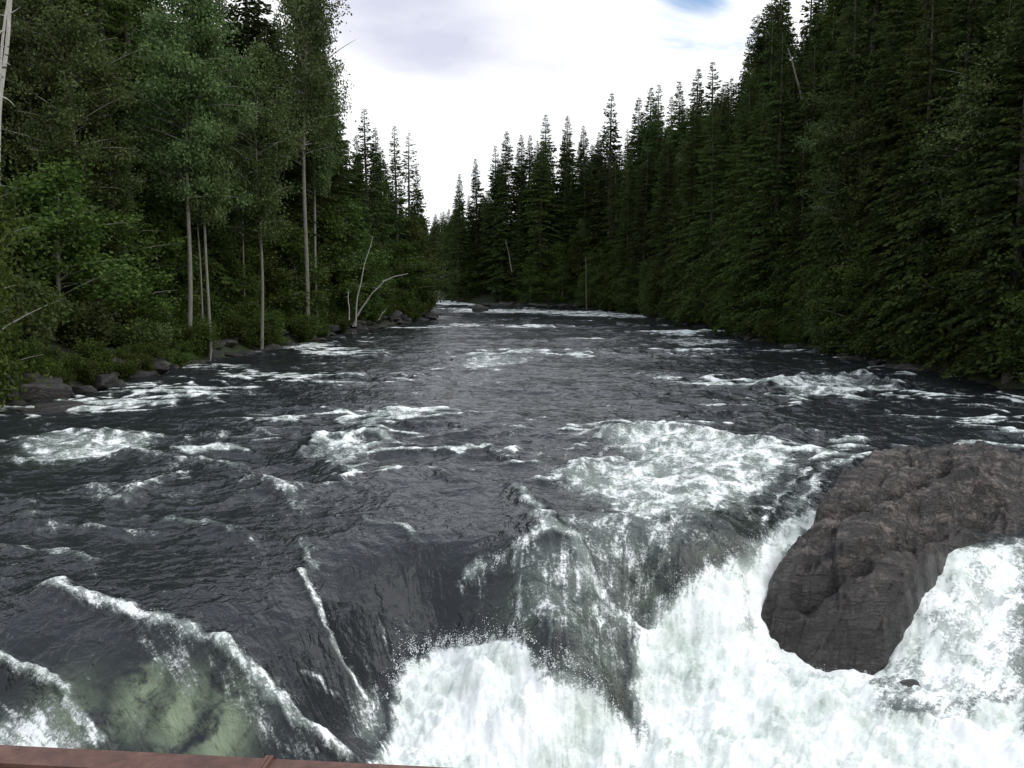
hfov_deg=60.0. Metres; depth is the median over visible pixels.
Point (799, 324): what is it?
young tree
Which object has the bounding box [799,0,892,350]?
hemlock tree
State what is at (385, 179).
spruce tree
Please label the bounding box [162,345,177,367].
shrub
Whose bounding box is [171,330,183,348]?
shrub
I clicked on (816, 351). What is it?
rock
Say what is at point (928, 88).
hemlock tree
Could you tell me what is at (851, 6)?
spruce tree
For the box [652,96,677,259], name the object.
spruce tree
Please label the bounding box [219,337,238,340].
rock
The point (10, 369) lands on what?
shrub
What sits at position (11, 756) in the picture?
footbridge
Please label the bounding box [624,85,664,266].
spruce tree
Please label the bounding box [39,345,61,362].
shrub
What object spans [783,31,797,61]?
spruce tree
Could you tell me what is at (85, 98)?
cottonwood tree
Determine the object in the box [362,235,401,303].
young tree
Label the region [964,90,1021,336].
hemlock tree
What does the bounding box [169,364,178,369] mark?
rock
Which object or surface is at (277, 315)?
shrub
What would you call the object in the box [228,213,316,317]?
young tree
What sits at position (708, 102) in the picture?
spruce tree
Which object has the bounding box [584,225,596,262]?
young tree
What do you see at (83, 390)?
rock
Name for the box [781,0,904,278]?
spruce tree
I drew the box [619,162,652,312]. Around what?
hemlock tree
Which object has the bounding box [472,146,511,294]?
spruce tree
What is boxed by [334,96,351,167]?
spruce tree
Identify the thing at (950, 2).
spruce tree
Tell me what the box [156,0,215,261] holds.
spruce tree
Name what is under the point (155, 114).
spruce tree
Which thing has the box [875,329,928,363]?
shrub
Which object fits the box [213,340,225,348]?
rock
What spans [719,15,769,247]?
spruce tree
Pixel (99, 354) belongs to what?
shrub
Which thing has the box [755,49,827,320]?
hemlock tree
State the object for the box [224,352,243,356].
rock
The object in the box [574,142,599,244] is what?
spruce tree
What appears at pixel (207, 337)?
shrub
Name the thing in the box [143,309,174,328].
shrub
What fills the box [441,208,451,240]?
spruce tree
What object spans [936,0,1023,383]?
hemlock tree
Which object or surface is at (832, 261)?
hemlock tree
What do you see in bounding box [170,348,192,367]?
shrub
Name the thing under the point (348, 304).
dead tree
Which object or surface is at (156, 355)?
shrub
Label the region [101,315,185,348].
shrub
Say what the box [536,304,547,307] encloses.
rock
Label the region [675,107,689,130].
spruce tree
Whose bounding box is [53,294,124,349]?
shrub
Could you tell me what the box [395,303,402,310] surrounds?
shrub
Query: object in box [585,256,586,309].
dead tree
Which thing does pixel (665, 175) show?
hemlock tree
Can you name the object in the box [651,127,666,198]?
spruce tree
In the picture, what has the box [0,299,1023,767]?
water
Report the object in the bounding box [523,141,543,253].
spruce tree
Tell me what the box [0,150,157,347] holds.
young tree
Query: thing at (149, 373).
rock
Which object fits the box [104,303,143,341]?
shrub
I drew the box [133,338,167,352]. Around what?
shrub
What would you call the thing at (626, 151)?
spruce tree
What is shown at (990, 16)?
spruce tree
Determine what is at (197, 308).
shrub
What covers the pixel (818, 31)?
spruce tree
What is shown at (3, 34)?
aspen trunk
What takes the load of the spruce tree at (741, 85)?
on the ground
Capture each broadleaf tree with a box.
[572,218,588,267]
[668,127,715,237]
[699,160,735,240]
[705,148,737,224]
[762,174,823,258]
[790,107,849,242]
[793,71,892,222]
[798,54,878,180]
[810,87,898,329]
[899,6,1023,280]
[915,63,1022,341]
[962,2,1021,77]
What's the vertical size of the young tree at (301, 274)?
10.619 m
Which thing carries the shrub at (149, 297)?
on the ground
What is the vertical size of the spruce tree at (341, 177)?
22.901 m
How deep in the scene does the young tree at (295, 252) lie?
80.83 m
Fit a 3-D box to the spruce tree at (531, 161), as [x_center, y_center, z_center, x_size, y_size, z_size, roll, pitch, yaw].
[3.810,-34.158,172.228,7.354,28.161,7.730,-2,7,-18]
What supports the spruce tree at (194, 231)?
on the ground
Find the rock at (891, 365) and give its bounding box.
[882,363,903,367]
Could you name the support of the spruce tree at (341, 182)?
on the ground
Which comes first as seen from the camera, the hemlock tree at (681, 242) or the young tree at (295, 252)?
the young tree at (295, 252)
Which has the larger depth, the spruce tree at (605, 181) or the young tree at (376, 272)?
the spruce tree at (605, 181)
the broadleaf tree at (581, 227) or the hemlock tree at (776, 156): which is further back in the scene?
the broadleaf tree at (581, 227)
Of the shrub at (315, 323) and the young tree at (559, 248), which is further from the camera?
the young tree at (559, 248)
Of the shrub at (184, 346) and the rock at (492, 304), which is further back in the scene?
the rock at (492, 304)
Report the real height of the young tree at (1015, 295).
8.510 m
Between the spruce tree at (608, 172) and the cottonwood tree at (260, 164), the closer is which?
the cottonwood tree at (260, 164)
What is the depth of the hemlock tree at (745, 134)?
89.63 m
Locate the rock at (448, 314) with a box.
[437,312,463,315]
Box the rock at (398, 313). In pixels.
[390,310,402,317]
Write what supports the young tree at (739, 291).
on the ground
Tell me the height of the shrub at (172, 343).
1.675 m
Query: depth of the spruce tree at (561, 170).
169.25 m
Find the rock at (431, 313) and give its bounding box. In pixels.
[427,311,438,316]
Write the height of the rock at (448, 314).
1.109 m
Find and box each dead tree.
[344,291,349,319]
[352,281,383,326]
[355,237,372,325]
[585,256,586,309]
[788,48,806,125]
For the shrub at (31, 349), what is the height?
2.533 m
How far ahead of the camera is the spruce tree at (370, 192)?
105.55 m
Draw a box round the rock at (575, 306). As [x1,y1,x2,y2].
[572,304,583,308]
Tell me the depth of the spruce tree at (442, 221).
305.62 m
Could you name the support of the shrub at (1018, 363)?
on the ground
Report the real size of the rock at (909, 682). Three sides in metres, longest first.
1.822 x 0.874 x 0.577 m
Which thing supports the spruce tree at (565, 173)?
on the ground
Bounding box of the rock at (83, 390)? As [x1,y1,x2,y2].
[72,385,97,394]
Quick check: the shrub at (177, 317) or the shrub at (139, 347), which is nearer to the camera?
the shrub at (139, 347)
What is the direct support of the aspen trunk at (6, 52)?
on the ground
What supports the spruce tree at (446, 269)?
on the ground
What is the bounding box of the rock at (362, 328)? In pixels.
[354,326,368,331]
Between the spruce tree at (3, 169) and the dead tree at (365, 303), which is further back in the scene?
the dead tree at (365, 303)
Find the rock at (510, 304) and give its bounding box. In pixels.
[507,302,516,306]
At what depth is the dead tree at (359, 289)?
89.49 m
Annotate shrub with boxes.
[0,276,75,360]
[0,353,13,373]
[1,262,65,346]
[4,265,49,283]
[9,365,24,375]
[13,332,46,373]
[18,375,36,384]
[22,358,64,376]
[28,271,55,286]
[34,318,68,343]
[35,282,69,346]
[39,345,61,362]
[47,366,77,384]
[52,281,121,330]
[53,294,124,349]
[54,347,85,380]
[70,336,113,373]
[74,358,104,385]
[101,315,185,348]
[103,361,118,373]
[104,286,154,314]
[104,292,153,341]
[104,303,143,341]
[105,357,123,371]
[110,341,152,353]
[110,357,142,379]
[113,347,144,367]
[126,319,173,344]
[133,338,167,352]
[136,355,158,374]
[140,343,171,360]
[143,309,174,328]
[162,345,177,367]
[167,310,206,326]
[170,340,178,351]
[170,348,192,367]
[171,314,222,357]
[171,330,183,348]
[172,321,198,353]
[174,337,198,353]
[175,300,213,321]
[179,351,190,364]
[180,351,202,360]
[190,337,203,356]
[206,312,249,344]
[232,315,269,349]
[241,311,278,326]
[247,305,290,336]
[247,310,283,320]
[254,306,289,328]
[257,320,276,346]
[259,323,287,344]
[273,332,289,345]
[279,308,313,333]
[284,314,318,342]
[306,314,319,339]
[316,327,330,337]
[318,309,328,324]
[319,322,331,330]
[326,314,352,333]
[331,306,357,327]
[336,305,358,318]
[354,297,370,319]
[361,300,390,322]
[384,301,395,315]
[389,300,397,315]
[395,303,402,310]
[401,306,422,321]
[410,298,428,315]
[593,291,606,309]
[613,290,625,311]
[631,298,645,306]
[637,303,651,316]
[642,305,657,316]
[706,319,728,329]
[746,314,791,342]
[750,314,777,338]
[774,317,805,344]
[801,297,824,345]
[802,322,843,354]
[869,297,911,351]
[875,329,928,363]
[913,307,949,366]
[960,335,1002,376]
[997,351,1023,380]
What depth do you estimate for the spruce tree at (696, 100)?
123.55 m
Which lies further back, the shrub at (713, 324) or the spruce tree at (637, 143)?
the spruce tree at (637, 143)
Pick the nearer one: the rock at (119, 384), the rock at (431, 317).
the rock at (119, 384)
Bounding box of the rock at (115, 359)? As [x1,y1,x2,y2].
[112,357,125,363]
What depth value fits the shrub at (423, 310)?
118.32 m
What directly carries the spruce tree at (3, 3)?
on the ground
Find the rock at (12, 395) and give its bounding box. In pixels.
[7,391,18,397]
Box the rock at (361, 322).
[352,320,365,325]
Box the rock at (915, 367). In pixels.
[893,363,936,370]
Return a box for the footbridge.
[0,745,447,767]
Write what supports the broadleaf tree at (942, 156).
on the ground
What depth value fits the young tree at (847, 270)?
62.52 m
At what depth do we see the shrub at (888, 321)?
59.95 m
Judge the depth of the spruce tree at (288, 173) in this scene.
83.28 m
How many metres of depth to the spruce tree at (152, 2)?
84.40 m
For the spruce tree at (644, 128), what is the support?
on the ground
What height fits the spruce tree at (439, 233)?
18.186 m
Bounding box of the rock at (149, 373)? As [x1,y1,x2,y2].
[130,368,159,376]
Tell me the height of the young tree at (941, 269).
10.155 m
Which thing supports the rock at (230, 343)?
on the ground
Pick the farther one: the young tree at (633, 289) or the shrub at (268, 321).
the young tree at (633, 289)
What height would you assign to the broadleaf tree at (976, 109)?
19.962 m
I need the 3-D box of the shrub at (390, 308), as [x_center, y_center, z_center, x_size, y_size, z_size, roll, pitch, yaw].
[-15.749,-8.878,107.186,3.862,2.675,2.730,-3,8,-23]
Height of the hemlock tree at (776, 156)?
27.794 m
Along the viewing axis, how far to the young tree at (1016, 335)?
44.73 m
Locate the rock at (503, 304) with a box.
[498,302,507,306]
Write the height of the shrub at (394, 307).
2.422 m
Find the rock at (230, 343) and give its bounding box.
[222,339,237,346]
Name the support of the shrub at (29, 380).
on the ground
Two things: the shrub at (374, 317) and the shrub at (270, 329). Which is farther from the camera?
the shrub at (374, 317)
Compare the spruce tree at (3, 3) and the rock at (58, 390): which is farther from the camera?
the spruce tree at (3, 3)
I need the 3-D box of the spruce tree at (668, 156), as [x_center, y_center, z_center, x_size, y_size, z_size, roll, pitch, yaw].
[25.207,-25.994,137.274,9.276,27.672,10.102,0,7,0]
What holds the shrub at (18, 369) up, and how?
on the ground
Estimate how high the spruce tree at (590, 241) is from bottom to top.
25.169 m
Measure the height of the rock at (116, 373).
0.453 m
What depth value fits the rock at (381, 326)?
101.08 m
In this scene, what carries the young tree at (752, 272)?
on the ground
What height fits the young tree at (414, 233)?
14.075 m
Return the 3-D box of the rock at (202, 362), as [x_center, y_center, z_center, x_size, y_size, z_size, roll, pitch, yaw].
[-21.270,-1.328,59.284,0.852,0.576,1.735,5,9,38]
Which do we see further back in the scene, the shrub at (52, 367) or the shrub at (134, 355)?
the shrub at (134, 355)
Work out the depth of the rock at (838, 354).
65.12 m
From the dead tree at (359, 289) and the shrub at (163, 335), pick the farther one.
the dead tree at (359, 289)
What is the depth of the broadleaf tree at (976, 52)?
51.47 m
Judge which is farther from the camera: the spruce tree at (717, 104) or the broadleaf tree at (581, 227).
the broadleaf tree at (581, 227)
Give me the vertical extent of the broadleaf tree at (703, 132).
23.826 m
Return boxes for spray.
[93,379,931,714]
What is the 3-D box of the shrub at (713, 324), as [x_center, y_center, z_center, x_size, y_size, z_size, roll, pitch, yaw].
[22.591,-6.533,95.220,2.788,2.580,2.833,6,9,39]
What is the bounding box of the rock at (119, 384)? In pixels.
[117,382,122,387]
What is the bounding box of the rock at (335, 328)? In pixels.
[326,325,341,331]
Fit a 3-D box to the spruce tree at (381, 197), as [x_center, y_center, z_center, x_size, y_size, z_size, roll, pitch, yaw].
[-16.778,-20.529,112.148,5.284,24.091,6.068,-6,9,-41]
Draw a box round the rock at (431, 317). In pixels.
[424,316,437,319]
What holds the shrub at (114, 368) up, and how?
on the ground
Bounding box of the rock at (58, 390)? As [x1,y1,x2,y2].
[19,378,74,402]
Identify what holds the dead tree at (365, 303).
on the ground
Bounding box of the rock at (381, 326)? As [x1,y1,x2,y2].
[373,324,386,328]
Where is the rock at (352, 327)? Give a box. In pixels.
[349,322,359,328]
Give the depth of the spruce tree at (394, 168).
117.50 m
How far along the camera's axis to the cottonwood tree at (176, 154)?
58.19 m
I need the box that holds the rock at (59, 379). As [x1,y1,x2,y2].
[43,376,62,382]
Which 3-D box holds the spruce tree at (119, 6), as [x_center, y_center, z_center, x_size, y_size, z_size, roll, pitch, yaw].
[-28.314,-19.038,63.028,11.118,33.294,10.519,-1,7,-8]
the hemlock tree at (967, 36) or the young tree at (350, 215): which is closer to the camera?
the hemlock tree at (967, 36)
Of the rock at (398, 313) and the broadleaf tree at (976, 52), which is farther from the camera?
the rock at (398, 313)
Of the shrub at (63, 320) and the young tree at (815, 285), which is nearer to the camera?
the shrub at (63, 320)
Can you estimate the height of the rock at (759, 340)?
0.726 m
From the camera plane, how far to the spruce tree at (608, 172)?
173.50 m
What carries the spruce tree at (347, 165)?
on the ground
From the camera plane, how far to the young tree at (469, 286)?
174.44 m
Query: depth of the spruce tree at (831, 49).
78.86 m
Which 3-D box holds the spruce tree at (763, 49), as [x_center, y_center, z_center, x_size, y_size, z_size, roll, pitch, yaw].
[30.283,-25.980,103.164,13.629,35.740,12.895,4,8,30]
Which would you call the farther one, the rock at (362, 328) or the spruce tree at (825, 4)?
the spruce tree at (825, 4)
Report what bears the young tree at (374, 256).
on the ground
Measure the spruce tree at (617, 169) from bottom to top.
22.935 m
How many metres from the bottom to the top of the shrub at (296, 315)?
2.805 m
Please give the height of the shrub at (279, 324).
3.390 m
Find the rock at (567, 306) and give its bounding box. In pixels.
[562,304,573,307]
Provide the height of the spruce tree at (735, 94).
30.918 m
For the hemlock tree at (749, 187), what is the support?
on the ground
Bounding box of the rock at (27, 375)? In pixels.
[23,372,42,377]
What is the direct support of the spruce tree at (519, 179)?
on the ground
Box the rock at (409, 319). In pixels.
[405,317,411,322]
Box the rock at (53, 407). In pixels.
[18,400,90,413]
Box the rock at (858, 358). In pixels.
[839,356,863,360]
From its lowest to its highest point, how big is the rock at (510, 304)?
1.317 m
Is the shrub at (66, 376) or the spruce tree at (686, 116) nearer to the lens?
the shrub at (66, 376)
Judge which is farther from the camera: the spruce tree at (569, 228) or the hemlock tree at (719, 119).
the spruce tree at (569, 228)
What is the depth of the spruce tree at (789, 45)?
104.39 m
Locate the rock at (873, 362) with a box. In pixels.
[868,360,880,364]
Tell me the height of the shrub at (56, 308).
3.752 m
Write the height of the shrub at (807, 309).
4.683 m
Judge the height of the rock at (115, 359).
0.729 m
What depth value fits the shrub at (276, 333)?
71.09 m
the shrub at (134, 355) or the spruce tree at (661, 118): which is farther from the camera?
the spruce tree at (661, 118)
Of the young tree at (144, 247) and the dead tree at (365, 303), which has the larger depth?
the dead tree at (365, 303)
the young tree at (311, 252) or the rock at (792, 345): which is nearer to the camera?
the rock at (792, 345)
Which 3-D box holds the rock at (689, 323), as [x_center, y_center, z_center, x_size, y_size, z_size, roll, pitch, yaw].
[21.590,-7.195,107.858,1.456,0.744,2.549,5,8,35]
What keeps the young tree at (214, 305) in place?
on the ground
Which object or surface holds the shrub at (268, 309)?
on the ground
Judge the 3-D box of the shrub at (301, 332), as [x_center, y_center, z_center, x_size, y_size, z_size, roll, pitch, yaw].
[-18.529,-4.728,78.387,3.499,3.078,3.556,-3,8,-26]
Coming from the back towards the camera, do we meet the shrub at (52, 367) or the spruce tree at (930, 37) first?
the spruce tree at (930, 37)
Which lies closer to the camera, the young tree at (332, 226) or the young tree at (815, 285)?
the young tree at (815, 285)
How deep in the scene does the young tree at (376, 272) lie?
102.13 m
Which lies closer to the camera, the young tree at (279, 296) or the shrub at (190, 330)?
the shrub at (190, 330)
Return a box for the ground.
[0,277,1023,404]
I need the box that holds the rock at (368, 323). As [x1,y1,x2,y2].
[362,320,370,325]
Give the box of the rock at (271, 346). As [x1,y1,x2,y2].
[264,344,280,349]
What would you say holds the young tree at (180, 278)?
on the ground
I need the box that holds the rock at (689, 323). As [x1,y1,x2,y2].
[683,322,693,325]
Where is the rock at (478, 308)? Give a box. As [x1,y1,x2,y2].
[472,304,487,311]
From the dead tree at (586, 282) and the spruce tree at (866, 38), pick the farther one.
the dead tree at (586, 282)
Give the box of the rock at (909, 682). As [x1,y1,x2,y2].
[899,679,921,687]
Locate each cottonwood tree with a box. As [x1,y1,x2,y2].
[0,0,108,177]
[0,0,160,292]
[78,115,150,293]
[105,0,265,335]
[150,6,256,360]
[166,111,218,327]
[207,39,312,348]
[215,98,259,310]
[258,0,356,321]
[271,0,355,318]
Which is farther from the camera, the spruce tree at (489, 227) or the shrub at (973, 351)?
the spruce tree at (489, 227)
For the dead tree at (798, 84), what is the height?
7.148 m
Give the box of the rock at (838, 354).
[836,352,851,356]
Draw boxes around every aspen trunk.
[0,0,7,76]
[0,0,20,161]
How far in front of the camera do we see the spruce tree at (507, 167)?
167.64 m
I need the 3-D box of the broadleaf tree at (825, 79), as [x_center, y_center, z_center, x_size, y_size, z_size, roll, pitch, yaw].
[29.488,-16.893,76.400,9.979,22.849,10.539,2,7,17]
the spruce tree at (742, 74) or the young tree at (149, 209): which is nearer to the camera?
the young tree at (149, 209)
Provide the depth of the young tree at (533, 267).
163.56 m
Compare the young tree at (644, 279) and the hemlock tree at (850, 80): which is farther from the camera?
the young tree at (644, 279)
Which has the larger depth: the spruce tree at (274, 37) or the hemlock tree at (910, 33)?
the spruce tree at (274, 37)
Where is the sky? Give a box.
[152,0,824,232]
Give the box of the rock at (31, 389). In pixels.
[15,385,41,397]
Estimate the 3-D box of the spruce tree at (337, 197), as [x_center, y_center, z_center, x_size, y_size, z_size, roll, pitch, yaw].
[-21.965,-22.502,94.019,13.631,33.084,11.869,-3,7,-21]
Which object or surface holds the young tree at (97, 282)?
on the ground
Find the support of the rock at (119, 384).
on the ground
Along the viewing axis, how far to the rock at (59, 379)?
43.30 m
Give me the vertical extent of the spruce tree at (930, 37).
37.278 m
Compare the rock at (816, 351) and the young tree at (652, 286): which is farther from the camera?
the young tree at (652, 286)
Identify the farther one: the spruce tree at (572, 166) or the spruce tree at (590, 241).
the spruce tree at (572, 166)
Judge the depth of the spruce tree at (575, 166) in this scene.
175.93 m
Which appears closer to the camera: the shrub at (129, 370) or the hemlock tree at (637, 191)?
the shrub at (129, 370)
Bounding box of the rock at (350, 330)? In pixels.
[347,328,356,332]
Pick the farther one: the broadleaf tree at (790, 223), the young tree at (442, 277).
the young tree at (442, 277)
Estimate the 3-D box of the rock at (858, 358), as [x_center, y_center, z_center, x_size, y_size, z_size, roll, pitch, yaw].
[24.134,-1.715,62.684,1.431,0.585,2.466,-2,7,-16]
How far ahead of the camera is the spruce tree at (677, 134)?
130.46 m
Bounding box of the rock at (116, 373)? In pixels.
[109,371,119,376]
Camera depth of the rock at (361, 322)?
96.65 m
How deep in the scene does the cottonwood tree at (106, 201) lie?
55.44 m
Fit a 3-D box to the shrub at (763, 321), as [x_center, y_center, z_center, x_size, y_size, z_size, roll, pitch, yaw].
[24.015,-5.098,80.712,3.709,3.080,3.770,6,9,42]
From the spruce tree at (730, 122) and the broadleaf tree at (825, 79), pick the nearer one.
the broadleaf tree at (825, 79)
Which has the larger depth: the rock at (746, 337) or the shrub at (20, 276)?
the rock at (746, 337)
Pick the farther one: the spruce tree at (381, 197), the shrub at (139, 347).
the spruce tree at (381, 197)
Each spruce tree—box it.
[0,10,110,300]
[0,20,22,250]
[1,1,26,246]
[1,9,33,203]
[3,0,186,245]
[66,0,202,306]
[77,0,245,298]
[129,0,176,224]
[129,10,193,300]
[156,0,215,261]
[179,54,250,319]
[182,0,320,286]
[211,43,298,310]
[219,0,349,304]
[227,31,334,325]
[271,11,325,261]
[291,51,373,299]
[321,128,359,284]
[327,117,349,195]
[332,137,350,194]
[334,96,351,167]
[342,142,351,194]
[345,109,394,287]
[346,135,379,296]
[352,155,378,247]
[368,128,401,299]
[370,149,394,242]
[381,127,415,292]
[388,133,430,279]
[411,166,433,302]
[431,218,441,290]
[433,224,445,278]
[437,233,452,300]
[440,174,471,301]
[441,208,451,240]
[441,211,446,236]
[443,208,456,276]
[447,197,466,296]
[459,159,486,295]
[461,196,472,292]
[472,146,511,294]
[474,206,485,276]
[480,196,491,277]
[481,162,515,302]
[483,160,515,291]
[484,131,526,295]
[503,205,533,303]
[508,135,532,283]
[512,161,522,211]
[515,138,568,295]
[518,136,533,256]
[521,115,564,274]
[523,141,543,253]
[541,116,582,273]
[555,140,571,251]
[560,176,578,275]
[566,126,593,263]
[567,147,578,194]
[571,142,584,218]
[572,91,626,285]
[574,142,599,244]
[583,142,607,261]
[585,132,607,261]
[603,155,614,201]
[608,98,646,292]
[613,143,625,236]
[617,85,661,267]
[620,128,631,201]
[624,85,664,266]
[635,110,665,182]
[637,125,669,279]
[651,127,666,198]
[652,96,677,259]
[654,127,683,254]
[658,81,690,211]
[660,67,705,262]
[665,92,732,305]
[673,62,722,234]
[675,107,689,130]
[713,77,738,245]
[713,82,733,149]
[713,110,735,229]
[715,33,753,193]
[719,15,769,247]
[720,20,789,255]
[721,7,781,249]
[729,1,792,137]
[731,83,739,123]
[732,70,750,117]
[761,22,816,233]
[763,0,798,81]
[767,0,827,166]
[778,0,797,70]
[778,13,841,258]
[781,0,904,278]
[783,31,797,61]
[799,0,833,87]
[800,0,854,167]
[805,4,824,87]
[807,0,939,311]
[829,3,882,57]
[832,2,886,97]
[842,0,946,276]
[878,0,1011,200]
[879,0,956,137]
[931,0,1011,230]
[980,0,1023,62]
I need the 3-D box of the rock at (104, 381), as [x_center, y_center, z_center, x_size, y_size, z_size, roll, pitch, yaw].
[-21.365,-0.025,46.597,1.428,0.988,3.022,-4,8,-30]
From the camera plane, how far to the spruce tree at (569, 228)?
165.09 m
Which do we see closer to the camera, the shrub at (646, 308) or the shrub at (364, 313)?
the shrub at (364, 313)
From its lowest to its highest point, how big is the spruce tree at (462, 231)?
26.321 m
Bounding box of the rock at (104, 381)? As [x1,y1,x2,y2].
[93,374,118,390]
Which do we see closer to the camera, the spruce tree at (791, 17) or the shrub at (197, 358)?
the shrub at (197, 358)
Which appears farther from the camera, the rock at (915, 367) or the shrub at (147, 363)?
the rock at (915, 367)
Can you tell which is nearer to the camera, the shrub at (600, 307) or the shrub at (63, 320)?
the shrub at (63, 320)
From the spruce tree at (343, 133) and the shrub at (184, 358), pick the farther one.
the spruce tree at (343, 133)
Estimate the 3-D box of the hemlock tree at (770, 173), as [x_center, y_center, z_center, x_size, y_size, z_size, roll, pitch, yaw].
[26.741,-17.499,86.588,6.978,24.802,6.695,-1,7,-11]
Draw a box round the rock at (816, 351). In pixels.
[809,350,821,353]
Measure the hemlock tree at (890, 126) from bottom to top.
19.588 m
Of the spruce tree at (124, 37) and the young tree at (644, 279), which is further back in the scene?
the young tree at (644, 279)
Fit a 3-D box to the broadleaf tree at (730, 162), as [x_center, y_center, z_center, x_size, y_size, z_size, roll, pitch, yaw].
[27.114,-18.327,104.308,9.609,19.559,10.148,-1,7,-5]
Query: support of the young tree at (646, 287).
on the ground
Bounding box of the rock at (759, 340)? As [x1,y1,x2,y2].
[750,338,767,341]
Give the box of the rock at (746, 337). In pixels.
[744,335,754,339]
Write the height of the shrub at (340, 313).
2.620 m
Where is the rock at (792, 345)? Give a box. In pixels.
[784,344,798,347]
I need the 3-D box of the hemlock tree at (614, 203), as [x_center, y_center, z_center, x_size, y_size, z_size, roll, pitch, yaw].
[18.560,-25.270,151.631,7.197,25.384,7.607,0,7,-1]
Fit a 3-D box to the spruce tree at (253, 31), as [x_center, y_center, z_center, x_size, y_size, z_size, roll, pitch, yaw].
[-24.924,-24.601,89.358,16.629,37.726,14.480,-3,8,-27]
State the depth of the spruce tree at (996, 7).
54.55 m
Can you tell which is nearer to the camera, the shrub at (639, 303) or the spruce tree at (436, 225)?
the shrub at (639, 303)
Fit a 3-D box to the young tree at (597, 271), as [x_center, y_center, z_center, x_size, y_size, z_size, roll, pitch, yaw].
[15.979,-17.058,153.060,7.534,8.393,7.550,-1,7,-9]
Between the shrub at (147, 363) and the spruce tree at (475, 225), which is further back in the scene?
the spruce tree at (475, 225)
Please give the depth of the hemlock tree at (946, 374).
49.58 m
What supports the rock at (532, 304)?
in the water
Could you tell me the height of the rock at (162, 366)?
0.995 m
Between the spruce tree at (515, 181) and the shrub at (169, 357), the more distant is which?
the spruce tree at (515, 181)
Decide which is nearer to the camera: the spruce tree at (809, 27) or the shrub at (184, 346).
the shrub at (184, 346)
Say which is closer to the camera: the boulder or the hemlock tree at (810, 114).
the boulder
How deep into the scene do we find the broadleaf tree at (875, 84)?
68.79 m
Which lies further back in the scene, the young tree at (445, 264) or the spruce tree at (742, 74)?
the young tree at (445, 264)
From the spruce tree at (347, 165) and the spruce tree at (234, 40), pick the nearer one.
the spruce tree at (234, 40)
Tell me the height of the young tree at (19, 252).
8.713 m
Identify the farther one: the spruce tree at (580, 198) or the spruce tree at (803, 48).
the spruce tree at (580, 198)
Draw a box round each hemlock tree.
[599,168,639,310]
[600,161,622,304]
[604,212,626,310]
[615,150,657,313]
[615,185,643,284]
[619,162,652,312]
[638,140,683,318]
[656,107,713,324]
[662,115,705,317]
[668,110,735,324]
[677,105,725,313]
[689,151,732,313]
[700,161,744,326]
[701,114,746,310]
[703,68,766,332]
[708,93,781,334]
[724,99,767,309]
[729,34,808,339]
[740,61,813,319]
[754,85,796,314]
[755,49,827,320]
[773,138,818,326]
[776,96,835,342]
[778,2,869,326]
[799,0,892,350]
[815,149,865,324]
[837,0,958,354]
[838,13,945,357]
[844,0,963,363]
[856,84,909,327]
[874,0,1002,370]
[911,0,1023,379]
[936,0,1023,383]
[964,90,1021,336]
[995,137,1023,317]
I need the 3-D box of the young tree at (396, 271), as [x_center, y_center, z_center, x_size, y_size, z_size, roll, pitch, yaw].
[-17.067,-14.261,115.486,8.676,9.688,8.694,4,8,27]
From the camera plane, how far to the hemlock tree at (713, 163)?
100.58 m
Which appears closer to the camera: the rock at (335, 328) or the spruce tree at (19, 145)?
the spruce tree at (19, 145)
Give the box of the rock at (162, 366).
[139,358,170,373]
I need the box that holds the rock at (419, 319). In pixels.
[416,318,426,321]
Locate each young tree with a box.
[0,141,69,412]
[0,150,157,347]
[0,266,16,350]
[2,172,66,285]
[52,218,138,324]
[76,191,198,344]
[119,182,210,327]
[140,216,215,319]
[177,242,238,331]
[194,228,260,323]
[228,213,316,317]
[231,245,265,314]
[266,218,332,328]
[266,226,326,307]
[280,229,333,323]
[308,201,377,310]
[312,248,340,313]
[322,209,364,319]
[333,195,395,319]
[355,249,392,300]
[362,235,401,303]
[375,240,411,302]
[375,255,398,310]
[389,216,447,302]
[389,236,445,310]
[401,215,460,312]
[425,240,449,301]
[428,260,448,285]
[446,250,484,298]
[511,253,548,303]
[542,240,577,294]
[572,273,590,307]
[573,252,604,307]
[580,263,609,309]
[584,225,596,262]
[587,259,622,309]
[630,259,651,310]
[636,260,651,311]
[637,258,659,315]
[642,265,663,316]
[728,272,756,322]
[739,239,780,335]
[784,268,819,342]
[794,250,850,339]
[803,222,902,357]
[839,285,878,344]
[905,224,1012,364]
[978,260,1023,371]
[988,286,1023,383]
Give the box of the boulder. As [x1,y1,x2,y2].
[761,440,1023,674]
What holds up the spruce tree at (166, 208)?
on the ground
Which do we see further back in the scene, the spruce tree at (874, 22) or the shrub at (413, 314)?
the shrub at (413, 314)
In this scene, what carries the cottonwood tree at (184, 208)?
on the ground
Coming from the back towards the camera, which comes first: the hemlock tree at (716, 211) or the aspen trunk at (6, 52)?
the hemlock tree at (716, 211)
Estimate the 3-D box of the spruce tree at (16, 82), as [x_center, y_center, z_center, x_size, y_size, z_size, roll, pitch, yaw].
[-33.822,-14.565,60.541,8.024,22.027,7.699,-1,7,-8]
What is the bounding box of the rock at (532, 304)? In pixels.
[527,303,537,306]
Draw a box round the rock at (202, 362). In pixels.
[189,360,205,364]
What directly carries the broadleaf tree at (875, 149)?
on the ground
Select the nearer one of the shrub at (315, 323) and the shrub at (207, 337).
the shrub at (207, 337)
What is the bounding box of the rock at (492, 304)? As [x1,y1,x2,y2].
[488,303,498,305]
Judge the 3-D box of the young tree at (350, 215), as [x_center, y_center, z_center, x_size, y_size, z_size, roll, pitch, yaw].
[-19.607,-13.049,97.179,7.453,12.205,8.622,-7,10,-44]
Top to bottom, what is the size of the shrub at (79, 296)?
4.310 m
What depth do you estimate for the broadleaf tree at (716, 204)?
103.71 m
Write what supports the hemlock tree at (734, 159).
on the ground
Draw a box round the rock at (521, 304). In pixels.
[514,302,527,306]
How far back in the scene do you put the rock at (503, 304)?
164.46 m

